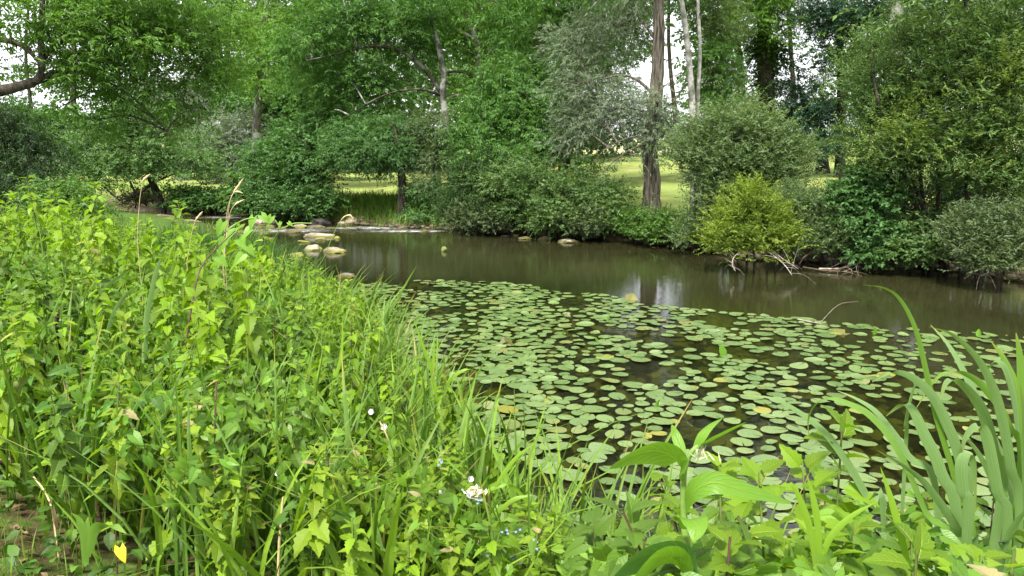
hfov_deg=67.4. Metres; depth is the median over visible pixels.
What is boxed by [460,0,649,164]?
twisted tree
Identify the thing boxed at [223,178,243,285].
canary grass
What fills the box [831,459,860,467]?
lily pad
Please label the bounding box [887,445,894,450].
lily pad
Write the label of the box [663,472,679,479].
lily pad
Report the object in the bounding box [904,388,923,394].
lily pad
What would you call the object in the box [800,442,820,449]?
lily pad
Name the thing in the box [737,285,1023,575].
yellow flag iris
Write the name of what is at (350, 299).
stinging nettle
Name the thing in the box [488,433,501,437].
lily pad
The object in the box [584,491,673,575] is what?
stinging nettle
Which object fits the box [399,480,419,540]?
stinging nettle
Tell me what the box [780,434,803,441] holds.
lily pad
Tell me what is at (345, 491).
stinging nettle
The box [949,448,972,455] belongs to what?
lily pad
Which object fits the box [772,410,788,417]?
lily pad
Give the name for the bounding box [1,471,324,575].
leaf litter
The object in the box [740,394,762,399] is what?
lily pad
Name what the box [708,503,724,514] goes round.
lily pad
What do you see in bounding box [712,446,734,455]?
lily pad
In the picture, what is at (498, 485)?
grass plant
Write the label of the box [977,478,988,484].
lily pad
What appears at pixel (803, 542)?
stinging nettle
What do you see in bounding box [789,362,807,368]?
lily pad
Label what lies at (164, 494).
stinging nettle
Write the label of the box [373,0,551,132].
leaning ash
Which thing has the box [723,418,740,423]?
lily pad
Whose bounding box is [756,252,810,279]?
dead branch
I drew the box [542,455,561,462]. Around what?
lily pad
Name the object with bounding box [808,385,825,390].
lily pad
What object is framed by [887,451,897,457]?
lily pad
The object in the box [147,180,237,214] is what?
bank bush
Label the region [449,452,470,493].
stinging nettle
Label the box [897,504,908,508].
lily pad
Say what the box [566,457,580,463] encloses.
lily pad
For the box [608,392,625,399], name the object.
lily pad
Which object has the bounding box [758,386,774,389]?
lily pad
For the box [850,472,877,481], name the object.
lily pad
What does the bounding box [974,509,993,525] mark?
lily pad
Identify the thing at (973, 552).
stinging nettle
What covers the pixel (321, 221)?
rock
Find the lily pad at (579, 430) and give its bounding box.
[571,426,586,433]
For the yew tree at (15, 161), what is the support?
on the ground at (628, 168)
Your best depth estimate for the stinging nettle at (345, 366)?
5.40 m
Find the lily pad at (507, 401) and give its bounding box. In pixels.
[498,399,513,404]
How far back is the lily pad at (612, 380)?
8.37 m
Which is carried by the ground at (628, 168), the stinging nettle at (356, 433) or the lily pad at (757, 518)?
the stinging nettle at (356, 433)
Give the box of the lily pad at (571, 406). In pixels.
[566,404,581,409]
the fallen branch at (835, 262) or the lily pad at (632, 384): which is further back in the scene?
the fallen branch at (835, 262)
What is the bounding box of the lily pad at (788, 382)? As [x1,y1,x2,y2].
[777,380,798,385]
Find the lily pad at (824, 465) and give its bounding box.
[821,462,830,468]
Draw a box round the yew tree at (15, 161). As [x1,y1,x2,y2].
[0,90,107,214]
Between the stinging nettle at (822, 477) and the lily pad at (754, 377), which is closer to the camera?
the stinging nettle at (822, 477)
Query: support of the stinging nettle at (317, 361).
on the ground at (628, 168)
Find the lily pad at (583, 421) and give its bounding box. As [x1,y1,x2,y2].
[569,418,588,425]
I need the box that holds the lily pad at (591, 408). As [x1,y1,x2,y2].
[579,405,606,411]
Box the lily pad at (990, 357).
[980,355,1000,359]
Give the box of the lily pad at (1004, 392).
[1000,390,1009,395]
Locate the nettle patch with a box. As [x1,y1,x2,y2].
[608,198,704,248]
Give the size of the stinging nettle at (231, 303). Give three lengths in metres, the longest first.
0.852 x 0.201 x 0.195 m
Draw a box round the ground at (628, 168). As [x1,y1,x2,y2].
[0,138,1023,575]
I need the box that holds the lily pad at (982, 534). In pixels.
[978,532,986,539]
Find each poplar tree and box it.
[463,0,559,167]
[513,0,705,216]
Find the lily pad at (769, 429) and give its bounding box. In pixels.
[760,426,787,432]
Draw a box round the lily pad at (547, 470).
[542,462,561,473]
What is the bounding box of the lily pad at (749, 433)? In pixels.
[737,429,762,437]
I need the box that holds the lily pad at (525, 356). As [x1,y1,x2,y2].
[518,354,536,359]
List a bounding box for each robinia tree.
[309,101,453,226]
[774,69,863,173]
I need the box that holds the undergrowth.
[0,267,562,575]
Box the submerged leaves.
[416,282,1006,509]
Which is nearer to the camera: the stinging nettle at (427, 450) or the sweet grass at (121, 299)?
the stinging nettle at (427, 450)
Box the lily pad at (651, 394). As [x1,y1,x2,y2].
[645,391,663,398]
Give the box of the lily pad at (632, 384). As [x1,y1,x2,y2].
[622,381,643,387]
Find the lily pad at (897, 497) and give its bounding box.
[893,495,915,502]
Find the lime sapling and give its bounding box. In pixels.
[214,165,255,211]
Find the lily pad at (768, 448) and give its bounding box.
[760,445,775,450]
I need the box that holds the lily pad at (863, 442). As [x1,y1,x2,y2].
[848,438,877,445]
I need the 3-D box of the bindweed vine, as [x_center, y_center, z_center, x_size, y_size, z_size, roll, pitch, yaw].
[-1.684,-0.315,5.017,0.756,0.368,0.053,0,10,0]
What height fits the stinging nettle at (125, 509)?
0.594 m
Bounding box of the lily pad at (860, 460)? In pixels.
[844,451,868,462]
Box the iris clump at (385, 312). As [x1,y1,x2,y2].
[364,284,442,339]
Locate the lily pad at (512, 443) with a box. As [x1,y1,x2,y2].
[496,440,517,449]
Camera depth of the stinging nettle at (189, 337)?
5.11 m
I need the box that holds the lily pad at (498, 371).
[489,368,506,374]
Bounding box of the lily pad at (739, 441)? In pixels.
[730,437,753,445]
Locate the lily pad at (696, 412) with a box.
[686,410,704,415]
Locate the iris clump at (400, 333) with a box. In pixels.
[365,302,447,368]
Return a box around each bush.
[1,164,127,223]
[112,181,170,210]
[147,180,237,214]
[215,111,358,223]
[220,185,290,218]
[421,142,528,233]
[431,192,526,236]
[458,147,661,241]
[501,222,511,232]
[535,197,620,240]
[645,85,836,252]
[679,170,818,270]
[762,169,870,266]
[813,152,923,270]
[869,200,961,273]
[889,162,1023,219]
[920,183,1023,289]
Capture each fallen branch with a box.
[802,266,866,276]
[819,257,869,272]
[831,260,904,270]
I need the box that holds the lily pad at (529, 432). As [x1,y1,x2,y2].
[525,429,536,433]
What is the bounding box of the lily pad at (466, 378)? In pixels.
[454,377,473,380]
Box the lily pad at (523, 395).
[513,393,532,397]
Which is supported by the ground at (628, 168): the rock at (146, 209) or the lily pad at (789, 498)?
the rock at (146, 209)
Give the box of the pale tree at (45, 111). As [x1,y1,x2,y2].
[0,95,114,157]
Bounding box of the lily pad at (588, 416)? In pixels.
[580,414,595,419]
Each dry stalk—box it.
[33,476,59,556]
[54,312,69,429]
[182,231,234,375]
[214,382,217,570]
[277,497,283,575]
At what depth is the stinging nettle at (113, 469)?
3.30 m
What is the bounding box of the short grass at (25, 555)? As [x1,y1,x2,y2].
[0,443,482,575]
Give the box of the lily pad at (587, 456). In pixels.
[581,451,606,462]
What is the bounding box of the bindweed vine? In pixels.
[199,211,311,267]
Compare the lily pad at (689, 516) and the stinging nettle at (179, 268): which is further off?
the stinging nettle at (179, 268)
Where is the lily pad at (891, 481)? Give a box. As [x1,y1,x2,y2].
[882,478,896,484]
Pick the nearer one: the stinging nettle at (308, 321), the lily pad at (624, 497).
the lily pad at (624, 497)
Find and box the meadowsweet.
[463,484,486,557]
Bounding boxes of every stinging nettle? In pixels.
[0,200,25,276]
[0,228,20,311]
[0,231,21,320]
[0,233,26,286]
[0,239,14,304]
[0,288,20,337]
[0,298,30,430]
[0,311,58,478]
[0,338,28,498]
[0,350,17,454]
[5,291,46,467]
[5,304,42,414]
[14,253,71,365]
[14,276,40,361]
[17,359,53,428]
[19,175,47,258]
[23,384,70,505]
[24,241,42,343]
[25,277,56,377]
[29,403,82,526]
[33,383,93,557]
[34,263,52,340]
[39,187,77,269]
[40,309,82,412]
[41,258,71,341]
[42,306,81,418]
[49,254,79,350]
[51,224,77,292]
[58,265,75,291]
[59,349,83,426]
[62,359,107,522]
[64,266,91,337]
[69,329,89,386]
[72,378,107,476]
[73,290,95,354]
[76,231,102,289]
[76,361,104,449]
[77,239,100,336]
[80,216,115,300]
[81,315,116,401]
[81,354,109,472]
[83,254,125,363]
[83,381,140,573]
[85,272,131,371]
[96,195,116,274]
[96,361,127,472]
[99,377,138,515]
[100,334,120,406]
[102,368,147,425]
[108,292,136,354]
[108,310,154,460]
[114,428,142,542]
[118,298,154,396]
[121,276,133,322]
[126,333,153,442]
[130,377,174,529]
[132,272,154,345]
[135,290,152,339]
[138,235,192,349]
[146,401,194,569]
[148,285,172,378]
[149,293,182,417]
[151,407,209,522]
[154,281,179,390]
[160,329,188,440]
[160,335,171,378]
[161,208,190,330]
[163,266,185,297]
[170,337,209,425]
[171,348,204,451]
[172,299,211,351]
[175,283,191,343]
[178,233,213,347]
[181,333,208,438]
[181,397,227,566]
[182,286,216,452]
[183,237,216,344]
[185,375,222,550]
[187,275,229,408]
[195,496,243,575]
[207,354,241,486]
[207,473,261,552]
[208,296,231,345]
[208,452,265,575]
[210,355,259,501]
[212,294,228,343]
[215,269,237,345]
[217,314,231,352]
[220,333,241,387]
[222,324,253,389]
[222,404,252,496]
[223,280,243,329]
[226,222,253,323]
[229,263,270,438]
[230,375,272,544]
[232,467,260,559]
[237,308,269,423]
[243,310,269,366]
[243,353,266,434]
[245,358,285,417]
[253,286,282,347]
[253,305,267,321]
[254,306,273,387]
[257,393,279,489]
[263,315,287,398]
[266,393,310,517]
[267,429,292,540]
[271,396,311,547]
[275,338,294,392]
[278,359,309,468]
[280,514,310,575]
[282,291,305,372]
[283,302,309,373]
[289,346,316,446]
[293,442,335,575]
[295,313,316,371]
[296,303,320,354]
[296,437,322,527]
[297,370,316,428]
[305,322,336,442]
[306,362,317,438]
[311,441,364,575]
[312,346,345,450]
[317,294,335,343]
[318,412,344,472]
[323,471,352,564]
[326,368,348,481]
[334,357,358,397]
[335,343,350,402]
[336,320,371,445]
[336,515,378,575]
[339,369,365,436]
[340,428,368,499]
[341,445,371,494]
[345,297,371,350]
[345,328,360,364]
[346,458,389,571]
[352,464,382,565]
[355,331,372,407]
[359,402,375,472]
[361,318,383,394]
[364,310,381,357]
[364,399,381,459]
[365,458,387,500]
[369,370,389,440]
[370,427,387,480]
[376,473,407,575]
[377,363,404,436]
[377,441,391,483]
[378,370,396,426]
[378,395,419,501]
[380,345,396,399]
[385,466,408,501]
[386,336,401,370]
[392,470,439,575]
[395,480,437,575]
[395,542,419,575]
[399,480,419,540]
[409,355,434,416]
[412,443,439,502]
[413,458,439,503]
[419,438,460,563]
[420,406,451,457]
[424,456,457,531]
[427,520,465,575]
[428,386,448,431]
[428,480,462,558]
[435,375,461,462]
[438,434,459,474]
[440,531,475,575]
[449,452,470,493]
[456,480,483,567]
[473,520,517,575]
[486,435,512,505]
[490,506,510,538]
[496,498,527,573]
[501,515,554,575]
[514,500,532,517]
[515,497,541,567]
[522,506,556,567]
[524,504,570,575]
[530,557,557,575]
[549,528,568,549]
[559,506,631,567]
[560,510,607,575]
[563,530,591,560]
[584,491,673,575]
[606,536,630,542]
[608,515,658,555]
[623,527,647,555]
[648,472,695,542]
[649,548,712,575]
[663,494,707,539]
[667,558,725,575]
[675,525,767,575]
[689,452,757,575]
[697,534,717,559]
[700,494,728,539]
[706,461,758,524]
[708,559,757,575]
[712,500,782,575]
[717,516,785,574]
[718,522,763,550]
[722,456,789,573]
[755,543,777,555]
[773,517,848,575]
[776,444,833,558]
[782,569,800,575]
[783,529,868,575]
[786,534,808,569]
[793,458,849,536]
[801,404,878,575]
[829,541,857,574]
[832,507,883,573]
[835,535,856,572]
[841,494,857,502]
[841,541,882,575]
[862,514,952,575]
[886,514,938,575]
[894,510,935,575]
[895,491,948,575]
[918,519,950,566]
[931,542,968,568]
[936,543,1011,574]
[966,548,1023,575]
[976,482,1008,546]
[979,525,1023,548]
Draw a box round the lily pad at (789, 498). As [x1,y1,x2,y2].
[783,493,797,502]
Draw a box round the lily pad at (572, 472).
[558,468,584,480]
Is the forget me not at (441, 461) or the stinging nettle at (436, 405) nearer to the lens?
the forget me not at (441, 461)
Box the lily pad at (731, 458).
[725,457,741,462]
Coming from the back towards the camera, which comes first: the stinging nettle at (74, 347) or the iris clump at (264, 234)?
the iris clump at (264, 234)
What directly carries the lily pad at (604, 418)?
on the water
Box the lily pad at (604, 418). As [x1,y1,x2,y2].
[596,414,613,421]
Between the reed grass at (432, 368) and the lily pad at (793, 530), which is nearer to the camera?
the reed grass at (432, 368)
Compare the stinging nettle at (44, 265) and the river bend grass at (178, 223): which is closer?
the stinging nettle at (44, 265)
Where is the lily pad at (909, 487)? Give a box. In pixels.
[899,482,924,492]
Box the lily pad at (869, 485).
[863,482,879,487]
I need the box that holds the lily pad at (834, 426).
[829,424,839,431]
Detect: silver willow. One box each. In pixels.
[117,55,230,179]
[171,99,289,184]
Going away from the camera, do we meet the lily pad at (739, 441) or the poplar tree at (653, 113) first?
the lily pad at (739, 441)
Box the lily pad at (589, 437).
[576,435,593,440]
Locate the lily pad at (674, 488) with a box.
[658,482,679,492]
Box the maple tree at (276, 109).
[188,52,363,142]
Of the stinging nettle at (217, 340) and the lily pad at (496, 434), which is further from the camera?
the lily pad at (496, 434)
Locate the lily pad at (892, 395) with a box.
[880,393,900,397]
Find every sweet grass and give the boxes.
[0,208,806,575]
[92,269,137,335]
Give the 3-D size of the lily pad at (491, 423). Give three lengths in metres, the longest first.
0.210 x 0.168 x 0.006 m
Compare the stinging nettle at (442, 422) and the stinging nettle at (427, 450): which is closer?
the stinging nettle at (427, 450)
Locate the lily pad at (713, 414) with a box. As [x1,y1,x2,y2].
[704,412,723,417]
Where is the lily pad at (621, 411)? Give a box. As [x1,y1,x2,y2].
[615,408,631,414]
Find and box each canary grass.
[137,174,149,313]
[187,211,202,300]
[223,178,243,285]
[223,199,244,332]
[224,191,241,295]
[306,214,353,311]
[379,421,391,448]
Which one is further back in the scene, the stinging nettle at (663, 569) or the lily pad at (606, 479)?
the lily pad at (606, 479)
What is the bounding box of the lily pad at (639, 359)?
[631,357,650,361]
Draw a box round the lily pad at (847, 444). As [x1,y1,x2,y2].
[836,440,853,448]
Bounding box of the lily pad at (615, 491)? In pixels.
[605,489,617,493]
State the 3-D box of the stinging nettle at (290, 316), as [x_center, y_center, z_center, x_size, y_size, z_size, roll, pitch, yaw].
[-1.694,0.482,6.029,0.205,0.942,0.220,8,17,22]
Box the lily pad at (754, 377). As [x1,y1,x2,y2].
[745,374,763,380]
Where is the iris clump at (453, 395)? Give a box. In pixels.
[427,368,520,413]
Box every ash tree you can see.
[0,0,309,152]
[251,0,535,194]
[424,0,630,183]
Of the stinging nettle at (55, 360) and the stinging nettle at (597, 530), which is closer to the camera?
the stinging nettle at (597, 530)
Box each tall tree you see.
[176,0,360,171]
[688,0,824,97]
[758,0,906,177]
[801,0,1023,182]
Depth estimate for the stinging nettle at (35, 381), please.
4.41 m
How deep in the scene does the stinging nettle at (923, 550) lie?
1.53 m
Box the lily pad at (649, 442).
[643,441,657,444]
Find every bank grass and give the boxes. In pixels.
[0,218,791,575]
[81,179,1014,265]
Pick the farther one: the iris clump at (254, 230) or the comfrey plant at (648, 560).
the iris clump at (254, 230)
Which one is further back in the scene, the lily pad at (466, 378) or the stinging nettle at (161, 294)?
the lily pad at (466, 378)
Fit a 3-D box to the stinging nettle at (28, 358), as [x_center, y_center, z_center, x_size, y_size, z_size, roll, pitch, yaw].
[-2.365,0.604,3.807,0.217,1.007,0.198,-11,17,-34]
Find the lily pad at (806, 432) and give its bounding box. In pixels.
[801,430,815,434]
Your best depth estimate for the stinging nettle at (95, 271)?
5.41 m
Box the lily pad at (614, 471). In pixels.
[599,466,620,473]
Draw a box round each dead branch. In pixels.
[724,252,758,275]
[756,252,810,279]
[771,244,799,268]
[797,248,825,264]
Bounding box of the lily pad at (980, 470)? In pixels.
[977,466,986,476]
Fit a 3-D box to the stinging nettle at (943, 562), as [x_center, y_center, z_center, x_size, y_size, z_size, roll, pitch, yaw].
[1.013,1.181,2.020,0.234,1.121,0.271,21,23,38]
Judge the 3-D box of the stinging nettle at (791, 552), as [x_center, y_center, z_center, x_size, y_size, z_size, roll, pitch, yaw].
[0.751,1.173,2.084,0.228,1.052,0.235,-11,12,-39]
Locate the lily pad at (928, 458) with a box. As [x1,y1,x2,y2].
[925,456,946,462]
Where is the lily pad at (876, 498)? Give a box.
[855,491,887,506]
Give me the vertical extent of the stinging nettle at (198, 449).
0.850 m
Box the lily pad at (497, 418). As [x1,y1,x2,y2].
[481,415,502,422]
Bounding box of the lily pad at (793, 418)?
[785,415,803,420]
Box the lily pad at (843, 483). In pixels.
[833,479,853,488]
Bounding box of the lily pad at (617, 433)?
[605,429,623,438]
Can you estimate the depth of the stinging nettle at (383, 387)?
5.27 m
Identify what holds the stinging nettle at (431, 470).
on the ground at (628, 168)
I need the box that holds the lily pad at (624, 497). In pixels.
[616,492,635,500]
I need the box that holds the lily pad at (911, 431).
[903,429,917,434]
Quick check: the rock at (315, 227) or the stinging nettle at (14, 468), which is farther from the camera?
the rock at (315, 227)
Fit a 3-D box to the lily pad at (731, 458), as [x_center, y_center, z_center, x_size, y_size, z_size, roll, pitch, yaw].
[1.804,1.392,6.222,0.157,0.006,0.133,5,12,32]
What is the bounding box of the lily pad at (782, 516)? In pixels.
[774,513,795,522]
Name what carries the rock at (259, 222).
in the water
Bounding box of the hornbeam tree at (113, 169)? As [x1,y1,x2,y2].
[27,89,239,213]
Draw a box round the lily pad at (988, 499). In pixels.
[981,496,994,508]
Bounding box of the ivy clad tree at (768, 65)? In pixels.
[724,9,819,138]
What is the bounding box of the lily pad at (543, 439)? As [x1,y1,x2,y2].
[533,436,550,441]
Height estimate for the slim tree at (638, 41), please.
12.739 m
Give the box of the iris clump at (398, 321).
[374,293,430,354]
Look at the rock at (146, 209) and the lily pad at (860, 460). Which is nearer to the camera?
the lily pad at (860, 460)
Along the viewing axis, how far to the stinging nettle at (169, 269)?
6.24 m
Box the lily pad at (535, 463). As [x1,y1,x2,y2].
[529,459,545,466]
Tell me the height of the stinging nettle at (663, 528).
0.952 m
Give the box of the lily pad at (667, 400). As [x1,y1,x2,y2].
[655,396,675,404]
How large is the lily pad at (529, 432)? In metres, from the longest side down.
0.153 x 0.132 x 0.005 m
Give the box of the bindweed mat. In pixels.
[551,489,1023,575]
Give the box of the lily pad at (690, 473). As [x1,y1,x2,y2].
[668,465,695,476]
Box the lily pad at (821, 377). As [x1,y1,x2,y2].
[809,376,831,379]
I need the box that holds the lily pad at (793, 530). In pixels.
[788,528,799,533]
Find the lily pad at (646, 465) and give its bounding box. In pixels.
[644,464,660,467]
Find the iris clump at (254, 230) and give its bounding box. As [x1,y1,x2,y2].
[249,224,269,242]
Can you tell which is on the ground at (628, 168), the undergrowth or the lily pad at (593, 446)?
the undergrowth
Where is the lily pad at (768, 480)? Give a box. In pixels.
[757,477,781,484]
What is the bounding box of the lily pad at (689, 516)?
[673,512,697,518]
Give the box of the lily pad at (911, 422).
[909,420,934,428]
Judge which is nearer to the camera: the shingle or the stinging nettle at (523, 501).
the stinging nettle at (523, 501)
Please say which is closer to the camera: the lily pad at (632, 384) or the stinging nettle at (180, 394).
the stinging nettle at (180, 394)
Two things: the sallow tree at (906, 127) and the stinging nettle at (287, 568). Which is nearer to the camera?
the stinging nettle at (287, 568)
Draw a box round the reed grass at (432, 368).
[329,318,476,405]
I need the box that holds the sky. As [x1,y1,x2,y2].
[0,0,1018,140]
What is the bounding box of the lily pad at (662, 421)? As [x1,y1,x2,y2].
[649,417,674,424]
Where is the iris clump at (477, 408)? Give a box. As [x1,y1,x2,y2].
[446,391,532,461]
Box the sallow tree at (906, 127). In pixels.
[809,0,1023,275]
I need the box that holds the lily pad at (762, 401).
[754,399,771,403]
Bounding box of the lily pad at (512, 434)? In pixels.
[508,430,525,438]
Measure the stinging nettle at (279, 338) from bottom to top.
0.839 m
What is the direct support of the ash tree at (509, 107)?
on the ground at (628, 168)
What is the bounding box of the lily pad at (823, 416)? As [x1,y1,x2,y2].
[814,413,830,419]
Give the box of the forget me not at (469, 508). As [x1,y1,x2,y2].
[461,488,471,573]
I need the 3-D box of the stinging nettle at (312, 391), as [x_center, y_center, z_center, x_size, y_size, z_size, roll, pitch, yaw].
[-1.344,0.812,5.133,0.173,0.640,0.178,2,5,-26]
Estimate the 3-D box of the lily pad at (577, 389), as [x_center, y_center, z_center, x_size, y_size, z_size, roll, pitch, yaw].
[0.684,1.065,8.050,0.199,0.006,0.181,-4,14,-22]
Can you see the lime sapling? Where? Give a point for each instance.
(222, 195)
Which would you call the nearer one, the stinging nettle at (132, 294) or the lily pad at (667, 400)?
the stinging nettle at (132, 294)
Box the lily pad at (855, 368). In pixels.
[849,365,871,372]
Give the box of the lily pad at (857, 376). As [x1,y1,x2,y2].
[850,373,866,379]
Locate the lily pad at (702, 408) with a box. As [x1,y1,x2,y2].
[693,406,715,410]
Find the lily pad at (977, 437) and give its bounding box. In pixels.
[971,435,981,441]
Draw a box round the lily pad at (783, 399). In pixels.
[769,397,785,402]
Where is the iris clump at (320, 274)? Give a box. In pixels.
[300,258,337,286]
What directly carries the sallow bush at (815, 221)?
on the ground at (628, 168)
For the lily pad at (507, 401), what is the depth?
7.64 m
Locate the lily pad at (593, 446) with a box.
[588,442,615,453]
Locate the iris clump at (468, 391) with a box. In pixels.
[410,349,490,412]
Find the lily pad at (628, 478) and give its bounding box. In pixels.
[621,474,641,483]
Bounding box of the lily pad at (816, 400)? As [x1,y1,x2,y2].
[811,398,829,402]
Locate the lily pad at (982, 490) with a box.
[973,484,990,494]
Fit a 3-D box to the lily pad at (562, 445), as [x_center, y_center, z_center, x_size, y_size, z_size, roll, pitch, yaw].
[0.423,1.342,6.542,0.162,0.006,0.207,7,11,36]
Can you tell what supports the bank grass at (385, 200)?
on the ground at (628, 168)
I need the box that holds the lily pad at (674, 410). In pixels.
[666,407,683,413]
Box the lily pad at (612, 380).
[601,378,619,382]
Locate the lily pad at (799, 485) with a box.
[795,483,808,490]
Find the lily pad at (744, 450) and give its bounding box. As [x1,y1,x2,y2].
[736,447,754,453]
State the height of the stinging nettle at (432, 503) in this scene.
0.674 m
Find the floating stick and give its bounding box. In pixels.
[797,301,857,323]
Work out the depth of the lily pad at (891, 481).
5.82 m
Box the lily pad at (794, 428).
[786,425,805,431]
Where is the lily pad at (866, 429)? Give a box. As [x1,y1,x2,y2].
[854,425,872,432]
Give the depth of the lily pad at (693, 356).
9.33 m
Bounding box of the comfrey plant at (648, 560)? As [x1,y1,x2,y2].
[610,418,790,575]
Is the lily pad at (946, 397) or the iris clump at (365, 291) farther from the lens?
the iris clump at (365, 291)
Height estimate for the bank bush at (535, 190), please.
3.062 m
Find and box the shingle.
[182,208,1023,280]
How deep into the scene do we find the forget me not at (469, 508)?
3.38 m
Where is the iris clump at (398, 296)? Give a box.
[341,269,414,322]
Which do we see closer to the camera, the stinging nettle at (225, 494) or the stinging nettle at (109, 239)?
the stinging nettle at (225, 494)
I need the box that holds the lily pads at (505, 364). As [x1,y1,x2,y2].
[335,279,1023,479]
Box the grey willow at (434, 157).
[389,93,475,209]
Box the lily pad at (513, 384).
[507,382,524,388]
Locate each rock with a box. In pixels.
[132,206,156,213]
[255,219,275,224]
[285,229,302,232]
[290,252,303,256]
[293,224,306,227]
[303,233,334,236]
[304,244,319,250]
[307,225,324,228]
[310,218,331,225]
[323,247,346,252]
[336,273,354,277]
[343,216,357,224]
[537,236,552,240]
[540,230,553,235]
[558,238,578,242]
[581,234,599,238]
[603,235,620,240]
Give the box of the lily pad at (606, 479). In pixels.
[600,477,615,484]
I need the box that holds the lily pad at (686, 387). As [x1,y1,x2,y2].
[678,384,696,390]
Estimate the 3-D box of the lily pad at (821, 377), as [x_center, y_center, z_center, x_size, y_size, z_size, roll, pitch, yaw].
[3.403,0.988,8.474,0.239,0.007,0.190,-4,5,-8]
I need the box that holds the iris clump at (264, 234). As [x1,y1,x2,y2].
[254,229,279,249]
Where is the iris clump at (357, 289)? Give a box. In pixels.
[333,276,380,303]
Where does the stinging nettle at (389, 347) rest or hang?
on the ground at (628, 168)
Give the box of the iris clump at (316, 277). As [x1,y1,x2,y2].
[305,270,332,287]
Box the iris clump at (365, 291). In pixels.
[326,266,394,318]
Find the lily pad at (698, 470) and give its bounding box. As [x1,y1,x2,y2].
[693,467,715,474]
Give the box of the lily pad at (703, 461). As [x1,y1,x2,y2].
[686,449,710,463]
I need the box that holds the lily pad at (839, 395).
[826,392,846,397]
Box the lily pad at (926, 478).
[914,477,940,485]
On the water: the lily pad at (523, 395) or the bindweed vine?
the lily pad at (523, 395)
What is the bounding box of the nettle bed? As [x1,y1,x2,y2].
[0,181,383,362]
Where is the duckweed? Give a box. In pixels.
[549,491,673,538]
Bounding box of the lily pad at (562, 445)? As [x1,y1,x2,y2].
[553,442,571,449]
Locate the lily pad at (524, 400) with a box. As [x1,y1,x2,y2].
[515,398,529,402]
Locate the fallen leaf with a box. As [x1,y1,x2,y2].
[114,543,125,562]
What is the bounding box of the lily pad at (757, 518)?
[746,516,767,526]
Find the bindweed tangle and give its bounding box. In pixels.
[0,220,581,575]
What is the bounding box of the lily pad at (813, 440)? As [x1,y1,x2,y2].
[808,439,821,444]
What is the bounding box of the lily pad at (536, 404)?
[525,401,545,406]
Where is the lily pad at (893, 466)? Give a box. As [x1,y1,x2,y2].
[883,463,902,469]
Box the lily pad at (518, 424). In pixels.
[501,420,520,428]
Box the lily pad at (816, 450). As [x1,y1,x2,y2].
[804,448,830,455]
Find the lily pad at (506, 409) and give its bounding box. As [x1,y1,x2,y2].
[497,405,518,412]
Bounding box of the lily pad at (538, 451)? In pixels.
[526,448,541,454]
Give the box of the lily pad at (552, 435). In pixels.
[546,433,561,438]
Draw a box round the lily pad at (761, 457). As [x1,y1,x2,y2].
[750,454,778,464]
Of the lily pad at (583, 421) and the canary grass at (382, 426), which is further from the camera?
the lily pad at (583, 421)
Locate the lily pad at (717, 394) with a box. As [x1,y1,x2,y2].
[707,392,727,397]
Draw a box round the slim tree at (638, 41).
[559,0,652,166]
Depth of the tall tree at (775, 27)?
34.10 m
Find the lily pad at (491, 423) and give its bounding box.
[479,420,498,426]
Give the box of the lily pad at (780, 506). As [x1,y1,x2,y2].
[765,502,792,509]
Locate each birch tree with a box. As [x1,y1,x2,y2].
[636,0,751,206]
[665,0,769,204]
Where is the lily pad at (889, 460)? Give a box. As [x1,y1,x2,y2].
[885,457,899,463]
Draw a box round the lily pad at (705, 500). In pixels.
[696,495,717,503]
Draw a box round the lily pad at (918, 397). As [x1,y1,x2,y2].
[912,395,928,400]
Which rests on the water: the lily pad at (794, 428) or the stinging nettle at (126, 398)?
the lily pad at (794, 428)
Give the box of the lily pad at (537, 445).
[520,443,538,448]
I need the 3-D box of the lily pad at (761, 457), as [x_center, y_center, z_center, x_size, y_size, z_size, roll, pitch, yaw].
[2.037,1.395,6.208,0.249,0.006,0.215,-9,13,-21]
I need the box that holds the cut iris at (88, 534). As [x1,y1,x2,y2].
[69,513,125,572]
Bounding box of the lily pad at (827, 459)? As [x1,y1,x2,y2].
[805,454,831,463]
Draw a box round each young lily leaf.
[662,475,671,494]
[719,344,726,355]
[976,329,980,335]
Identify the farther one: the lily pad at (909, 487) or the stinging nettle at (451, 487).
the lily pad at (909, 487)
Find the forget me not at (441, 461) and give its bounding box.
[438,459,443,514]
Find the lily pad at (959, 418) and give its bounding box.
[950,416,969,421]
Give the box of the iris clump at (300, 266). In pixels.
[293,256,318,274]
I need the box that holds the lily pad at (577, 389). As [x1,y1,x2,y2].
[568,387,586,392]
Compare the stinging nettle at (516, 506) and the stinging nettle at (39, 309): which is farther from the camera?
the stinging nettle at (39, 309)
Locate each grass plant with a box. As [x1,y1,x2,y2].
[484,443,535,517]
[791,476,875,570]
[880,467,910,564]
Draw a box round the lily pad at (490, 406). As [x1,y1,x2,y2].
[483,401,498,409]
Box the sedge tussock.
[23,215,418,304]
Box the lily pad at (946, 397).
[936,392,951,400]
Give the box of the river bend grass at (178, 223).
[29,209,315,284]
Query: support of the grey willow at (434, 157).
on the ground at (628, 168)
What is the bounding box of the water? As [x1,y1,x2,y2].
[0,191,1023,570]
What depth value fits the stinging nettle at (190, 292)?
4.26 m
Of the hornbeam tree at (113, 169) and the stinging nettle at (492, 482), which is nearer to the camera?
the stinging nettle at (492, 482)
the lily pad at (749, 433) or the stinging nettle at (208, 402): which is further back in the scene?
the lily pad at (749, 433)
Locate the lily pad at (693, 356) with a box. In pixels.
[683,355,701,358]
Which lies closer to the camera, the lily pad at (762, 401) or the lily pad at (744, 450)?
the lily pad at (744, 450)
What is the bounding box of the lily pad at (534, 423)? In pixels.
[522,421,538,425]
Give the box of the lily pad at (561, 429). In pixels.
[546,427,566,432]
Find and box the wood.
[0,0,1023,173]
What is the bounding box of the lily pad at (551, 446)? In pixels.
[539,442,554,449]
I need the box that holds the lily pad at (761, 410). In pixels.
[753,406,770,413]
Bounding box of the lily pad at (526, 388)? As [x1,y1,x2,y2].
[519,385,537,392]

